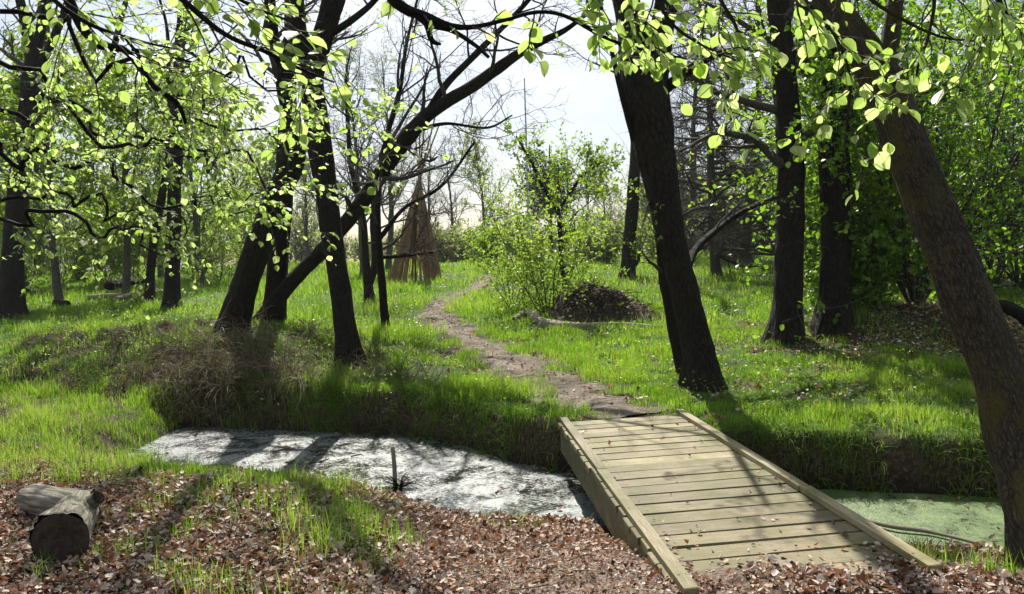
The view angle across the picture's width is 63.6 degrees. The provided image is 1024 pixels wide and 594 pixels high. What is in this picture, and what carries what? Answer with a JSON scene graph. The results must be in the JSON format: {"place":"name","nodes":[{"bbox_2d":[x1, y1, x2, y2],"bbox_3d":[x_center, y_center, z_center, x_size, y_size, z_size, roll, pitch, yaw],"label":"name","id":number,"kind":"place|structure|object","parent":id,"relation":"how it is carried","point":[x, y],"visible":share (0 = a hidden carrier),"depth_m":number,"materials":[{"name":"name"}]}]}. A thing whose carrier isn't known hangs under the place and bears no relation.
{"place":"outdoors","nodes":[
{"label":"outdoors","id":0,"kind":"place"},
{"bbox_2d":[0,244,1023,593],"bbox_3d":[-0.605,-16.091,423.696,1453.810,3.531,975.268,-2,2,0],"label":"ground","id":1,"kind":"structure","parent":0,"point":[908,470],"depth_m":9.23,"materials":[{"name":"green plant"}]},
{"bbox_2d":[0,190,81,292],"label":"understorey bush","id":2,"kind":"object","parent":1,"relation":"on","point":[29,250],"visible":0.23,"depth_m":35.33,"materials":[{"name":"green plant"}]},
{"bbox_2d":[0,74,87,238],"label":"budding tree","id":3,"kind":"object","parent":1,"relation":"on","point":[4,175],"visible":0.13,"depth_m":31.30,"materials":[{"name":"green plant"}]},
{"bbox_2d":[0,51,94,292],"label":"budding tree","id":4,"kind":"object","parent":1,"relation":"on","point":[9,150],"visible":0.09,"depth_m":35.90,"materials":[{"name":"green plant"}]},
{"bbox_2d":[33,0,66,276],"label":"woodland tree","id":5,"kind":"object","parent":1,"relation":"on","point":[48,30],"visible":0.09,"depth_m":53.23,"materials":[{"name":"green plant"}]},
{"bbox_2d":[0,34,118,298],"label":"budding tree","id":6,"kind":"object","parent":1,"relation":"on","point":[55,269],"visible":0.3,"depth_m":26.71,"materials":[{"name":"green plant"}]},
{"bbox_2d":[15,484,104,561],"bbox_3d":[-2.884,1.377,5.307,0.471,0.319,1.324,-4,3,-34],"label":"hollow log","id":7,"kind":"object","parent":1,"relation":"on","point":[58,530],"visible":0.97,"depth_m":4.80,"materials":[{"name":"brown wood"}]},
{"bbox_2d":[6,170,116,288],"bbox_3d":[-20.870,-2.643,37.403,5.606,6.612,8.140,-3,3,-25],"label":"understorey bush","id":8,"kind":"object","parent":1,"relation":"on","point":[68,264],"visible":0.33,"depth_m":37.40,"materials":[{"name":"green plant"}]},
{"bbox_2d":[52,299,70,306],"bbox_3d":[-14.426,0.193,26.459,0.967,0.278,0.248,0,3,41],"label":"cut log","id":9,"kind":"object","parent":1,"relation":"on","point":[60,302],"visible":0.86,"depth_m":26.29,"materials":[{"name":"brown wood"}]},
{"bbox_2d":[0,0,130,318],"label":"woodland tree","id":10,"kind":"object","parent":1,"relation":"on","point":[12,283],"visible":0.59,"depth_m":23.49,"materials":[{"name":"black plant"}]},
{"bbox_2d":[54,0,135,282],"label":"woodland tree","id":11,"kind":"object","parent":1,"relation":"on","point":[121,19],"visible":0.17,"depth_m":43.65,"materials":[{"name":"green plant"}]},
{"bbox_2d":[34,171,164,288],"bbox_3d":[-18.003,-2.551,36.785,5.315,6.591,5.446,-2,2,0],"label":"understorey bush","id":12,"kind":"object","parent":1,"relation":"on","point":[115,262],"visible":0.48,"depth_m":36.29,"materials":[{"name":"green plant"}]},
{"bbox_2d":[40,28,159,284],"bbox_3d":[-19.733,-6.686,40.170,6.749,12.760,6.473,-2,2,8],"label":"budding tree","id":13,"kind":"object","parent":1,"relation":"on","point":[80,78],"visible":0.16,"depth_m":38.71,"materials":[{"name":"green plant"}]},
{"bbox_2d":[15,51,186,292],"bbox_3d":[-13.976,-4.274,28.941,6.072,9.416,5.519,0,3,41],"label":"budding tree","id":14,"kind":"object","parent":1,"relation":"on","point":[107,106],"visible":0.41,"depth_m":29.21,"materials":[{"name":"green plant"}]},
{"bbox_2d":[85,293,129,299],"bbox_3d":[-14.278,-0.023,29.253,1.524,0.217,0.188,-2,2,-12],"label":"cut log","id":15,"kind":"object","parent":1,"relation":"on","point":[96,296],"visible":0.57,"depth_m":29.14,"materials":[{"name":"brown wood"}]},
{"bbox_2d":[104,277,144,290],"bbox_3d":[-15.251,-0.554,32.779,0.379,0.488,4.047,-2,2,-6],"label":"cut log","id":16,"kind":"object","parent":1,"relation":"on","point":[112,285],"visible":0.57,"depth_m":31.27,"materials":[{"name":"grey wood"}]},
{"bbox_2d":[65,170,189,285],"bbox_3d":[-17.684,-3.236,38.860,6.550,6.423,6.338,-4,3,-44],"label":"understorey bush","id":17,"kind":"object","parent":1,"relation":"on","point":[119,249],"visible":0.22,"depth_m":37.94,"materials":[{"name":"green plant"}]},
{"bbox_2d":[113,289,162,299],"bbox_3d":[-13.260,-0.077,29.409,0.173,0.300,3.193,-2,2,4],"label":"cut log","id":18,"kind":"object","parent":1,"relation":"on","point":[121,297],"visible":0.52,"depth_m":28.45,"materials":[{"name":"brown wood"}]},
{"bbox_2d":[88,44,203,277],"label":"budding tree","id":19,"kind":"object","parent":1,"relation":"on","point":[160,266],"visible":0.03,"depth_m":43.63,"materials":[{"name":"green plant"}]},
{"bbox_2d":[101,0,219,299],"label":"woodland tree","id":20,"kind":"object","parent":1,"relation":"on","point":[151,259],"visible":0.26,"depth_m":28.21,"materials":[{"name":"black plant"}]},
{"bbox_2d":[108,0,250,309],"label":"woodland tree","id":21,"kind":"object","parent":1,"relation":"on","point":[172,292],"visible":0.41,"depth_m":24.70,"materials":[{"name":"black plant"}]},
{"bbox_2d":[109,161,260,283],"bbox_3d":[-14.576,-3.483,37.129,6.581,6.427,6.563,0,3,41],"label":"understorey bush","id":22,"kind":"object","parent":1,"relation":"on","point":[210,255],"visible":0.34,"depth_m":36.85,"materials":[{"name":"green plant"}]},
{"bbox_2d":[144,178,266,281],"bbox_3d":[-13.770,-2.898,38.355,5.843,5.671,5.418,-2,2,0],"label":"understorey bush","id":23,"kind":"object","parent":1,"relation":"on","point":[239,215],"visible":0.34,"depth_m":37.82,"materials":[{"name":"green plant"}]},
{"bbox_2d":[144,77,269,286],"bbox_3d":[-13.630,-4.888,36.802,5.519,9.416,6.072,-4,3,-34],"label":"budding tree","id":24,"kind":"object","parent":1,"relation":"on","point":[195,214],"visible":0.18,"depth_m":35.93,"materials":[{"name":"green plant"}]},
{"bbox_2d":[0,298,459,486],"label":"dry grass","id":25,"kind":"structure","parent":1,"relation":"on","point":[177,368],"depth_m":11.85,"materials":[{"name":"brown plant"}]},
{"bbox_2d":[203,130,277,231],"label":"budding tree","id":26,"kind":"object","parent":1,"relation":"on","point":[272,164],"visible":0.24,"depth_m":50.79,"materials":[{"name":"green plant"}]},
{"bbox_2d":[193,56,300,261],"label":"budding tree","id":27,"kind":"object","parent":1,"relation":"on","point":[240,144],"visible":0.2,"depth_m":47.56,"materials":[{"name":"green plant"}]},
{"bbox_2d":[175,0,359,341],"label":"woodland tree","id":28,"kind":"object","parent":1,"relation":"on","point":[238,302],"visible":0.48,"depth_m":13.60,"materials":[{"name":"black plant"}]},
{"bbox_2d":[291,148,318,254],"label":"budding tree","id":29,"kind":"object","parent":1,"relation":"on","point":[306,214],"visible":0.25,"depth_m":57.74,"materials":[{"name":"green plant"}]},
{"bbox_2d":[263,0,381,324],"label":"woodland tree","id":30,"kind":"object","parent":1,"relation":"on","point":[274,278],"visible":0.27,"depth_m":14.84,"materials":[{"name":"black plant"}]},
{"bbox_2d":[295,64,350,215],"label":"bare tree","id":31,"kind":"object","parent":1,"relation":"on","point":[304,181],"visible":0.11,"depth_m":51.81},
{"bbox_2d":[324,25,415,275],"bbox_3d":[-7.082,-6.921,39.876,7.301,12.390,4.734,0,3,41],"label":"bare tree","id":32,"kind":"object","parent":1,"relation":"on","point":[367,220],"visible":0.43,"depth_m":39.98,"materials":[{"name":"plant"}]},
{"bbox_2d":[287,0,474,372],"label":"woodland tree","id":33,"kind":"object","parent":1,"relation":"on","point":[347,338],"visible":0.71,"depth_m":11.77,"materials":[{"name":"black plant"}]},
{"bbox_2d":[0,0,767,334],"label":"beech tree","id":34,"kind":"object","parent":1,"relation":"on","point":[198,80],"visible":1,"depth_m":4.42,"materials":[{"name":"green plant"}]},
{"bbox_2d":[338,24,433,270],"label":"bare tree","id":35,"kind":"object","parent":1,"relation":"on","point":[389,251],"visible":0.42,"depth_m":43.89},
{"bbox_2d":[310,26,488,300],"bbox_3d":[-3.621,-3.984,24.751,5.281,8.858,4.511,-4,3,-33],"label":"bare thorn tree","id":36,"kind":"object","parent":1,"relation":"on","point":[369,274],"visible":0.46,"depth_m":24.96,"materials":[{"name":"brown plant"}]},
{"bbox_2d":[389,117,440,283],"bbox_3d":[-4.030,-3.897,33.701,2.307,6.910,2.141,-2,2,0],"label":"stick wigwam","id":37,"kind":"object","parent":1,"relation":"on","point":[429,271],"visible":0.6,"depth_m":33.49,"materials":[{"name":"brown wood"}]},
{"bbox_2d":[338,0,497,328],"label":"bare thorn tree","id":38,"kind":"object","parent":1,"relation":"on","point":[380,258],"visible":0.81,"depth_m":15.65,"materials":[{"name":"brown plant"}]},
{"bbox_2d":[397,132,447,226],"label":"bare tree","id":39,"kind":"object","parent":1,"relation":"on","point":[429,180],"visible":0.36,"depth_m":63.28,"materials":[{"name":"plant"}]},
{"bbox_2d":[252,0,603,321],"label":"woodland tree","id":40,"kind":"object","parent":1,"relation":"on","point":[305,267],"visible":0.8,"depth_m":13.93,"materials":[{"name":"brown plant"}]},
{"bbox_2d":[417,127,479,241],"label":"bare tree","id":41,"kind":"object","parent":1,"relation":"on","point":[454,203],"visible":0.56,"depth_m":69.92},
{"bbox_2d":[426,218,471,261],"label":"meadow bush","id":42,"kind":"object","parent":1,"relation":"on","point":[456,235],"visible":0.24,"depth_m":57.09,"materials":[{"name":"green plant"}]},
{"bbox_2d":[443,237,475,261],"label":"meadow bush","id":43,"kind":"object","parent":1,"relation":"on","point":[457,245],"visible":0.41,"depth_m":55.41,"materials":[{"name":"green plant"}]},
{"bbox_2d":[448,116,528,233],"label":"budding tree","id":44,"kind":"object","parent":1,"relation":"on","point":[476,156],"visible":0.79,"depth_m":67.40,"materials":[{"name":"green plant"}]},
{"bbox_2d":[463,217,515,261],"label":"meadow bush","id":45,"kind":"object","parent":1,"relation":"on","point":[491,234],"visible":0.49,"depth_m":51.11,"materials":[{"name":"green plant"}]},
{"bbox_2d":[467,228,554,312],"bbox_3d":[0.028,-0.608,20.060,2.168,2.305,2.170,-2,2,0],"label":"leafy bush","id":46,"kind":"object","parent":1,"relation":"on","point":[510,280],"visible":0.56,"depth_m":20.07,"materials":[{"name":"green plant"}]},
{"bbox_2d":[0,463,1022,593],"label":"twig litter","id":47,"kind":"object","parent":1,"relation":"on","point":[500,546],"visible":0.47,"depth_m":4.68,"materials":[{"name":"brown plant"}]},
{"bbox_2d":[0,273,1023,593],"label":"fallen leaves","id":48,"kind":"object","parent":1,"relation":"on","point":[582,533],"visible":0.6,"depth_m":4.88,"materials":[{"name":"brown plant"}]},
{"bbox_2d":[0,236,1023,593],"bbox_3d":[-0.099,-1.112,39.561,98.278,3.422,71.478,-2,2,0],"label":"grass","id":49,"kind":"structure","parent":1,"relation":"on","point":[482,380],"depth_m":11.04,"materials":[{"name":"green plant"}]},
{"bbox_2d":[0,321,1023,573],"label":"long grass","id":50,"kind":"structure","parent":1,"relation":"on","point":[500,409],"depth_m":8.27,"materials":[{"name":"green plant"}]},
{"bbox_2d":[0,260,1023,438],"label":"ground cover","id":51,"kind":"object","parent":1,"relation":"on","point":[765,362],"visible":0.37,"depth_m":12.98,"materials":[{"name":"green plant"}]},
{"bbox_2d":[0,134,1023,272],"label":"distant woods","id":52,"kind":"object","parent":1,"relation":"on","point":[298,247],"visible":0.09,"depth_m":99.66,"materials":[{"name":"green plant"}]},
{"bbox_2d":[504,227,550,260],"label":"meadow bush","id":53,"kind":"object","parent":1,"relation":"on","point":[527,237],"visible":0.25,"depth_m":49.70,"materials":[{"name":"green plant"}]},
{"bbox_2d":[524,78,530,236],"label":"mast","id":54,"kind":"object","parent":1,"relation":"on","point":[527,186],"visible":0.51,"depth_m":74.93,"materials":[{"name":"grey metal"}]},
{"bbox_2d":[452,154,629,317],"bbox_3d":[0.702,-1.095,18.345,4.484,4.379,3.550,0,3,43],"label":"leafy bush","id":55,"kind":"object","parent":1,"relation":"on","point":[579,235],"visible":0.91,"depth_m":18.25,"materials":[{"name":"green plant"}]},
{"bbox_2d":[515,144,582,252],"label":"tree","id":56,"kind":"object","parent":1,"relation":"on","point":[531,187],"visible":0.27,"depth_m":93.55,"materials":[{"name":"green plant"}]},
{"bbox_2d":[494,118,644,289],"bbox_3d":[1.415,-2.257,22.308,3.750,5.123,3.127,-1,3,28],"label":"sapling","id":57,"kind":"object","parent":1,"relation":"on","point":[580,178],"visible":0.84,"depth_m":22.04,"materials":[{"name":"green plant"}]},
{"bbox_2d":[513,308,663,329],"bbox_3d":[1.249,0.502,16.687,1.010,0.468,3.733,-4,3,-43],"label":"fallen tree","id":58,"kind":"object","parent":1,"relation":"on","point":[540,319],"visible":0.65,"depth_m":16.43,"materials":[{"name":"grey wood"}]},
{"bbox_2d":[570,158,617,229],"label":"bare tree","id":59,"kind":"object","parent":1,"relation":"on","point":[586,200],"visible":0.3,"depth_m":74.55,"materials":[{"name":"plant"}]},
{"bbox_2d":[570,220,624,263],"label":"meadow bush","id":60,"kind":"object","parent":1,"relation":"on","point":[608,255],"visible":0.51,"depth_m":43.42,"materials":[{"name":"green plant"}]},
{"bbox_2d":[536,272,663,322],"bbox_3d":[2.042,0.054,17.639,2.575,1.551,2.636,0,3,36],"label":"brush pile","id":61,"kind":"object","parent":1,"relation":"on","point":[613,296],"visible":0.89,"depth_m":17.28,"materials":[{"name":"brown plant"}]},
{"bbox_2d":[586,151,625,233],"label":"budding tree","id":62,"kind":"object","parent":1,"relation":"on","point":[609,201],"visible":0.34,"depth_m":59.76,"materials":[{"name":"green plant"}]},
{"bbox_2d":[637,174,651,230],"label":"budding tree","id":63,"kind":"object","parent":1,"relation":"on","point":[640,209],"visible":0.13,"depth_m":50.10,"materials":[{"name":"green plant"}]},
{"bbox_2d":[639,221,656,258],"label":"meadow bush","id":64,"kind":"object","parent":1,"relation":"on","point":[651,237],"visible":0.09,"depth_m":45.46,"materials":[{"name":"green plant"}]},
{"bbox_2d":[586,0,719,280],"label":"woodland tree","id":65,"kind":"object","parent":1,"relation":"on","point":[629,247],"visible":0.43,"depth_m":30.22,"materials":[{"name":"black plant"}]},
{"bbox_2d":[555,0,798,391],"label":"woodland tree","id":66,"kind":"object","parent":1,"relation":"on","point":[645,101],"visible":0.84,"depth_m":9.70,"materials":[{"name":"brown plant"}]},
{"bbox_2d":[607,0,749,259],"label":"larch tree","id":67,"kind":"object","parent":1,"relation":"on","point":[686,128],"visible":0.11,"depth_m":43.94,"materials":[{"name":"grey plant"}]},
{"bbox_2d":[672,106,707,212],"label":"bare tree","id":68,"kind":"object","parent":1,"relation":"on","point":[682,159],"visible":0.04,"depth_m":57.65,"materials":[{"name":"plant"}]},
{"bbox_2d":[616,0,776,276],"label":"larch tree","id":69,"kind":"object","parent":1,"relation":"on","point":[693,182],"visible":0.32,"depth_m":29.31,"materials":[{"name":"grey plant"}]},
{"bbox_2d":[699,181,735,219],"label":"budding tree","id":70,"kind":"object","parent":1,"relation":"on","point":[720,196],"visible":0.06,"depth_m":61.35,"materials":[{"name":"green plant"}]},
{"bbox_2d":[691,211,765,261],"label":"meadow bush","id":71,"kind":"object","parent":1,"relation":"on","point":[755,237],"visible":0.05,"depth_m":39.13,"materials":[{"name":"green plant"}]},
{"bbox_2d":[645,0,815,266],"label":"larch tree","id":72,"kind":"object","parent":1,"relation":"on","point":[735,151],"visible":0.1,"depth_m":35.31,"materials":[{"name":"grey plant"}]},
{"bbox_2d":[731,114,766,206],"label":"bare tree","id":73,"kind":"object","parent":1,"relation":"on","point":[733,155],"visible":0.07,"depth_m":69.21,"materials":[{"name":"plant"}]},
{"bbox_2d":[558,409,941,593],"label":"footbridge","id":74,"kind":"object","parent":1,"relation":"on","point":[643,463],"visible":0.94,"depth_m":5.22,"materials":[{"name":"brown wood"}]},
{"bbox_2d":[581,413,919,591],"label":"bridge leaves","id":75,"kind":"object","parent":74,"relation":"on","point":[902,562],"visible":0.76,"depth_m":4.15,"materials":[{"name":"brown plant"}]},
{"bbox_2d":[681,0,900,280],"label":"larch tree","id":76,"kind":"object","parent":1,"relation":"on","point":[763,226],"visible":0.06,"depth_m":26.86,"materials":[{"name":"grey plant"}]},
{"bbox_2d":[670,0,919,346],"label":"woodland tree","id":77,"kind":"object","parent":1,"relation":"on","point":[788,277],"visible":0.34,"depth_m":12.18,"materials":[{"name":"brown plant"}]},
{"bbox_2d":[577,0,1023,570],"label":"mossy tree","id":78,"kind":"object","parent":1,"relation":"on","point":[973,314],"visible":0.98,"depth_m":4.43,"materials":[{"name":"brown plant"}]},
{"bbox_2d":[672,0,1011,338],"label":"woodland tree","id":79,"kind":"object","parent":1,"relation":"on","point":[834,272],"visible":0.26,"depth_m":12.38,"materials":[{"name":"black plant"}]},
{"bbox_2d":[676,0,1023,345],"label":"thicket bush","id":80,"kind":"object","parent":1,"relation":"on","point":[1009,81],"visible":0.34,"depth_m":12.61,"materials":[{"name":"green plant"}]},
{"bbox_2d":[804,217,907,310],"bbox_3d":[5.647,-0.499,13.632,1.700,1.857,1.544,-2,2,0],"label":"thicket bush","id":81,"kind":"object","parent":1,"relation":"on","point":[853,279],"visible":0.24,"depth_m":13.30,"materials":[{"name":"green plant"}]},
{"bbox_2d":[718,0,1004,245],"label":"larch tree","id":82,"kind":"object","parent":1,"relation":"on","point":[768,160],"visible":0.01,"depth_m":30.49,"materials":[{"name":"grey plant"}]},
{"bbox_2d":[707,0,1021,289],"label":"thicket bush","id":83,"kind":"object","parent":1,"relation":"on","point":[767,97],"visible":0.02,"depth_m":21.74,"materials":[{"name":"green plant"}]},
{"bbox_2d":[731,0,1001,310],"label":"thicket bush","id":84,"kind":"object","parent":1,"relation":"on","point":[890,245],"visible":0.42,"depth_m":12.62,"materials":[{"name":"green plant"}]},
{"bbox_2d":[722,0,1023,276],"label":"thicket bush","id":85,"kind":"object","parent":1,"relation":"on","point":[934,111],"visible":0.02,"depth_m":24.01,"materials":[{"name":"green plant"}]},
{"bbox_2d":[817,0,1023,289],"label":"thicket bush","id":86,"kind":"object","parent":1,"relation":"on","point":[1015,278],"visible":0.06,"depth_m":21.05,"materials":[{"name":"green plant"}]},
{"bbox_2d":[853,0,1023,291],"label":"thicket bush","id":87,"kind":"object","parent":1,"relation":"on","point":[998,279],"visible":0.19,"depth_m":18.93,"materials":[{"name":"green plant"}]},
{"bbox_2d":[998,300,1023,326],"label":"fallen bough","id":88,"kind":"object","parent":1,"relation":"on","point":[1013,310],"visible":0.36,"depth_m":10.93,"materials":[{"name":"brown wood"}]},
{"bbox_2d":[0,0,1023,271],"label":"sky","id":89,"kind":"structure","parent":0,"point":[591,105],"materials":[{"name":"white"}]},
{"bbox_2d":[413,274,670,418],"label":"path","id":90,"kind":"structure","parent":0,"point":[570,383],"depth_m":11.15,"materials":[{"name":"brown soil"}]},
{"bbox_2d":[123,427,1003,547],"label":"water","id":91,"kind":"structure","parent":0,"point":[451,477],"depth_m":8.01,"materials":[{"name":"grey liquid"}]},
{"bbox_2d":[272,440,509,500],"bbox_3d":[-1.479,1.751,8.377,3.334,0.060,0.809,0,3,45],"label":"floating debris","id":92,"kind":"object","parent":91,"relation":"on","point":[316,447],"visible":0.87,"depth_m":8.84,"materials":[{"name":"grey plant"}]},
{"bbox_2d":[390,446,396,485],"bbox_3d":[-1.110,1.718,7.796,0.052,0.621,0.044,-2,2,0],"label":"wooden stake","id":93,"kind":"object","parent":91,"relation":"in","point":[394,466],"visible":0.59,"depth_m":7.77,"materials":[{"name":"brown wood"}]},
{"bbox_2d":[382,472,422,490],"bbox_3d":[-1.019,1.743,7.659,0.404,0.259,0.333,-2,2,0],"label":"root snag","id":94,"kind":"object","parent":91,"relation":"in","point":[400,485],"visible":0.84,"depth_m":7.68,"materials":[{"name":"black plant"}]},
{"bbox_2d":[866,518,976,542],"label":"floating branch","id":95,"kind":"object","parent":91,"relation":"on","point":[899,527],"visible":0.69,"depth_m":5.96,"materials":[{"name":"brown wood"}]}
]}

